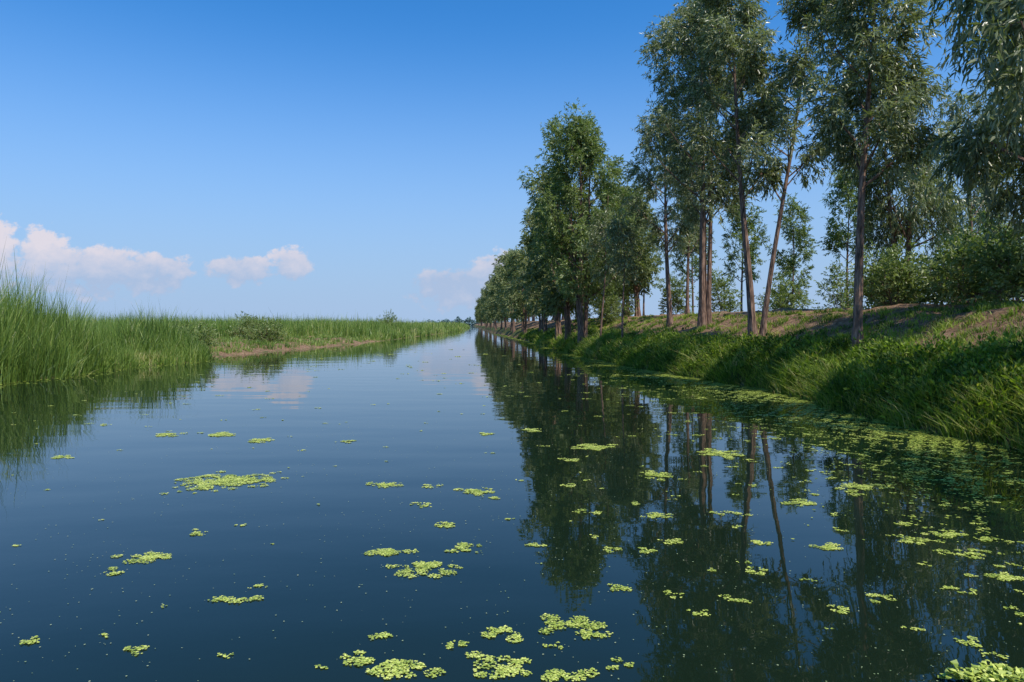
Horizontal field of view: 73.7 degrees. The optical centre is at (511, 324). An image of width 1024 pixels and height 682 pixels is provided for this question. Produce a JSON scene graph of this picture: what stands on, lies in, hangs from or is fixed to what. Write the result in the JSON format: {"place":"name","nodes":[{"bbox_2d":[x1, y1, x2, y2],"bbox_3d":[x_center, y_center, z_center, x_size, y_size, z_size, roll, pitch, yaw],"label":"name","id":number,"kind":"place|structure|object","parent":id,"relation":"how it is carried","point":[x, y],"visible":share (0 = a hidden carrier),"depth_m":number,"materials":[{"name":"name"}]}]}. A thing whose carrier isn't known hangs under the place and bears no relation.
{"place":"outdoors","nodes":[
{"label":"outdoors","id":0,"kind":"place"},
{"bbox_2d":[0,326,1023,681],"bbox_3d":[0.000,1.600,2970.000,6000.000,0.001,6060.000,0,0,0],"label":"canal water","id":1,"kind":"structure","parent":0,"point":[84,510],"depth_m":5.35,"materials":[{"name":"blue liquid"}]},
{"bbox_2d":[0,366,1014,681],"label":"floating specks","id":2,"kind":"object","parent":1,"relation":"on","point":[482,554],"visible":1,"depth_m":4.35,"materials":[{"name":"green plant"}]},
{"bbox_2d":[0,334,1023,681],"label":"duckweed","id":3,"kind":"object","parent":1,"relation":"on","point":[992,672],"visible":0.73,"depth_m":5.14,"materials":[{"name":"green plant"}]},
{"bbox_2d":[0,0,1023,322],"label":"sky","id":4,"kind":"structure","parent":0,"point":[335,158],"materials":[{"name":"blue"}]},
{"bbox_2d":[5,300,1023,446],"bbox_3d":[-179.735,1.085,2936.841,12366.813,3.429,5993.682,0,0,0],"label":"ground","id":5,"kind":"structure","parent":0,"point":[841,321],"depth_m":18.73,"materials":[{"name":"soil"}]},
{"bbox_2d":[170,319,218,348],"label":"shrub","id":6,"kind":"object","parent":5,"relation":"on","point":[205,333],"visible":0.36,"depth_m":35.65,"materials":[{"name":"green plant"}]},
{"bbox_2d":[0,246,469,383],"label":"reed bed","id":7,"kind":"object","parent":5,"relation":"on","point":[34,343],"visible":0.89,"depth_m":26.38,"materials":[{"name":"green plant"}]},
{"bbox_2d":[220,310,266,338],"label":"shrub","id":8,"kind":"object","parent":5,"relation":"on","point":[246,321],"visible":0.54,"depth_m":52.00,"materials":[{"name":"green plant"}]},
{"bbox_2d":[242,317,293,342],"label":"shrub","id":9,"kind":"object","parent":5,"relation":"on","point":[272,334],"visible":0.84,"depth_m":45.46,"materials":[{"name":"green plant"}]},
{"bbox_2d":[377,309,400,327],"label":"shrub","id":10,"kind":"object","parent":5,"relation":"on","point":[386,320],"visible":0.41,"depth_m":82.46,"materials":[{"name":"green plant"}]},
{"bbox_2d":[293,316,549,325],"bbox_3d":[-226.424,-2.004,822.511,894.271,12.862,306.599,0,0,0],"label":"distant treeline","id":11,"kind":"object","parent":5,"relation":"on","point":[470,322],"visible":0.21,"depth_m":697.24,"materials":[{"name":"green plant"}]},
{"bbox_2d":[474,160,661,339],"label":"distant tree row","id":12,"kind":"object","parent":5,"relation":"on","point":[520,287],"visible":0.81,"depth_m":46.53,"materials":[{"name":"green plant"}]},
{"bbox_2d":[518,98,642,342],"bbox_3d":[3.755,-5.166,36.708,6.299,13.102,6.400,0,0,21],"label":"willow tree","id":13,"kind":"object","parent":5,"relation":"on","point":[582,151],"visible":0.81,"depth_m":36.01,"materials":[{"name":"green plant"}]},
{"bbox_2d":[572,298,600,320],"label":"shrub","id":14,"kind":"object","parent":5,"relation":"on","point":[589,314],"visible":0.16,"depth_m":51.83,"materials":[{"name":"green plant"}]},
{"bbox_2d":[581,204,630,335],"bbox_3d":[4.507,-2.336,32.879,2.453,6.856,2.301,0,0,0],"label":"willow tree","id":15,"kind":"object","parent":5,"relation":"on","point":[597,232],"visible":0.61,"depth_m":32.80,"materials":[{"name":"green plant"}]},
{"bbox_2d":[589,281,626,324],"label":"shrub","id":16,"kind":"object","parent":5,"relation":"on","point":[608,308],"visible":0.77,"depth_m":39.59,"materials":[{"name":"green plant"}]},
{"bbox_2d":[599,208,642,339],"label":"willow tree","id":17,"kind":"object","parent":5,"relation":"on","point":[616,235],"visible":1,"depth_m":29.83,"materials":[{"name":"green plant"}]},
{"bbox_2d":[602,284,639,316],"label":"shrub","id":18,"kind":"object","parent":5,"relation":"on","point":[628,311],"visible":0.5,"depth_m":43.57,"materials":[{"name":"green plant"}]},
{"bbox_2d":[640,212,671,314],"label":"poplar tree","id":19,"kind":"object","parent":5,"relation":"on","point":[660,269],"visible":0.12,"depth_m":49.93,"materials":[{"name":"green plant"}]},
{"bbox_2d":[618,99,700,326],"bbox_3d":[6.583,-4.710,29.127,3.281,9.997,3.850,0,0,-36],"label":"willow tree","id":20,"kind":"object","parent":5,"relation":"on","point":[682,228],"visible":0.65,"depth_m":29.11,"materials":[{"name":"green plant"}]},
{"bbox_2d":[657,271,694,314],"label":"shrub","id":21,"kind":"object","parent":5,"relation":"on","point":[679,292],"visible":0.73,"depth_m":37.63,"materials":[{"name":"green plant"}]},
{"bbox_2d":[651,149,714,313],"bbox_3d":[8.285,-4.712,33.005,3.358,8.934,3.158,0,0,0],"label":"willow tree","id":22,"kind":"object","parent":5,"relation":"on","point":[694,250],"visible":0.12,"depth_m":32.97,"materials":[{"name":"green plant"}]},
{"bbox_2d":[669,215,717,312],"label":"poplar tree","id":23,"kind":"object","parent":5,"relation":"on","point":[696,270],"visible":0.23,"depth_m":46.01,"materials":[{"name":"green plant"}]},
{"bbox_2d":[630,0,770,328],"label":"willow tree","id":24,"kind":"object","parent":5,"relation":"on","point":[670,45],"visible":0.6,"depth_m":24.78,"materials":[{"name":"green plant"}]},
{"bbox_2d":[695,267,743,311],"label":"shrub","id":25,"kind":"object","parent":5,"relation":"on","point":[721,284],"visible":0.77,"depth_m":35.03,"materials":[{"name":"green plant"}]},
{"bbox_2d":[719,198,770,311],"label":"poplar tree","id":26,"kind":"object","parent":5,"relation":"on","point":[751,225],"visible":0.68,"depth_m":41.69,"materials":[{"name":"green plant"}]},
{"bbox_2d":[516,299,1023,452],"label":"bank grass","id":27,"kind":"structure","parent":5,"relation":"on","point":[560,343],"depth_m":14.60,"materials":[{"name":"green plant"}]},
{"bbox_2d":[671,0,868,338],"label":"willow tree","id":28,"kind":"object","parent":5,"relation":"on","point":[720,45],"visible":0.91,"depth_m":19.79,"materials":[{"name":"green plant"}]},
{"bbox_2d":[754,270,809,310],"bbox_3d":[14.198,-1.508,35.796,3.044,2.718,2.486,0,0,40],"label":"shrub","id":29,"kind":"object","parent":5,"relation":"on","point":[781,293],"visible":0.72,"depth_m":35.59,"materials":[{"name":"green plant"}]},
{"bbox_2d":[765,192,818,308],"bbox_3d":[16.475,-3.918,40.001,3.079,7.658,2.972,0,0,-44],"label":"poplar tree","id":30,"kind":"object","parent":5,"relation":"on","point":[791,262],"visible":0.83,"depth_m":39.63,"materials":[{"name":"green plant"}]},
{"bbox_2d":[568,325,1023,445],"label":"broadleaf weeds","id":31,"kind":"object","parent":5,"relation":"on","point":[913,348],"visible":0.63,"depth_m":12.21,"materials":[{"name":"green plant"}]},
{"bbox_2d":[813,260,864,308],"bbox_3d":[16.373,-1.714,34.155,2.411,3.043,2.919,0,0,-22],"label":"shrub","id":32,"kind":"object","parent":5,"relation":"on","point":[840,297],"visible":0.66,"depth_m":34.00,"materials":[{"name":"green plant"}]},
{"bbox_2d":[816,168,875,296],"bbox_3d":[17.890,-4.375,36.101,2.530,8.283,3.107,0,0,-33],"label":"poplar tree","id":33,"kind":"object","parent":5,"relation":"on","point":[836,233],"visible":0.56,"depth_m":36.04,"materials":[{"name":"green plant"}]},
{"bbox_2d":[790,0,944,346],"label":"willow tree","id":34,"kind":"object","parent":5,"relation":"on","point":[885,61],"visible":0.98,"depth_m":14.89,"materials":[{"name":"green plant"}]},
{"bbox_2d":[832,235,937,309],"bbox_3d":[11.008,-1.387,20.039,2.465,2.429,2.479,0,0,0],"label":"shrub","id":35,"kind":"object","parent":5,"relation":"on","point":[897,284],"visible":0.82,"depth_m":19.75,"materials":[{"name":"green plant"}]},
{"bbox_2d":[863,247,923,305],"bbox_3d":[13.457,-1.499,24.074,2.308,2.787,2.677,0,0,20],"label":"shrub","id":36,"kind":"object","parent":5,"relation":"on","point":[882,273],"visible":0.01,"depth_m":24.08,"materials":[{"name":"green plant"}]},
{"bbox_2d":[863,237,932,308],"bbox_3d":[12.351,-1.355,22.145,2.402,2.843,2.756,0,0,0],"label":"shrub","id":37,"kind":"object","parent":5,"relation":"on","point":[900,258],"visible":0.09,"depth_m":21.62,"materials":[{"name":"green plant"}]},
{"bbox_2d":[822,56,982,302],"bbox_3d":[12.725,-4.482,22.290,4.534,8.444,4.601,0,0,0],"label":"willow tree","id":38,"kind":"object","parent":5,"relation":"on","point":[910,216],"visible":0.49,"depth_m":21.79,"materials":[{"name":"green plant"}]},
{"bbox_2d":[913,203,991,304],"bbox_3d":[12.025,-1.664,18.452,2.276,3.108,2.547,0,0,0],"label":"shrub","id":39,"kind":"object","parent":5,"relation":"on","point":[928,277],"visible":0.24,"depth_m":18.70,"materials":[{"name":"green plant"}]},
{"bbox_2d":[909,224,1022,305],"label":"shrub","id":40,"kind":"object","parent":5,"relation":"on","point":[962,288],"visible":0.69,"depth_m":16.91,"materials":[{"name":"green plant"}]},
{"bbox_2d":[913,0,1023,243],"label":"willow tree","id":41,"kind":"object","parent":5,"relation":"on","point":[998,32],"visible":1,"depth_m":9.88,"materials":[{"name":"green plant"}]},
{"bbox_2d":[917,210,1021,303],"bbox_3d":[13.332,-1.744,19.943,2.943,3.292,3.116,0,0,37],"label":"shrub","id":42,"kind":"object","parent":5,"relation":"on","point":[977,238],"visible":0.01,"depth_m":20.04,"materials":[{"name":"green plant"}]},
{"bbox_2d":[917,223,1021,303],"bbox_3d":[16.404,-1.768,23.798,3.719,3.653,2.907,0,0,-11],"label":"shrub","id":43,"kind":"object","parent":5,"relation":"on","point":[972,233],"visible":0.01,"depth_m":23.92,"materials":[{"name":"green plant"}]},
{"bbox_2d":[923,81,1018,257],"bbox_3d":[18.678,-5.088,28.261,3.753,9.947,4.035,0,0,43],"label":"willow tree","id":44,"kind":"object","parent":5,"relation":"on","point":[963,108],"visible":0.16,"depth_m":27.89,"materials":[{"name":"green plant"}]},
{"bbox_2d":[934,0,1023,269],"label":"willow tree","id":45,"kind":"object","parent":5,"relation":"on","point":[1009,206],"visible":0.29,"depth_m":14.36,"materials":[{"name":"green plant"}]},
{"bbox_2d":[941,140,1023,246],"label":"willow tree","id":46,"kind":"object","parent":5,"relation":"on","point":[979,206],"visible":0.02,"depth_m":31.70,"materials":[{"name":"green plant"}]},
{"bbox_2d":[960,210,1023,304],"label":"shrub","id":47,"kind":"object","parent":5,"relation":"on","point":[1014,275],"visible":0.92,"depth_m":15.62,"materials":[{"name":"green plant"}]},
{"bbox_2d":[974,212,1023,300],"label":"shrub","id":48,"kind":"object","parent":5,"relation":"on","point":[1022,244],"visible":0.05,"depth_m":20.51,"materials":[{"name":"green plant"}]},
{"bbox_2d":[975,219,1023,298],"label":"shrub","id":49,"kind":"object","parent":5,"relation":"on","point":[994,281],"visible":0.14,"depth_m":16.35,"materials":[{"name":"green plant"}]}
]}

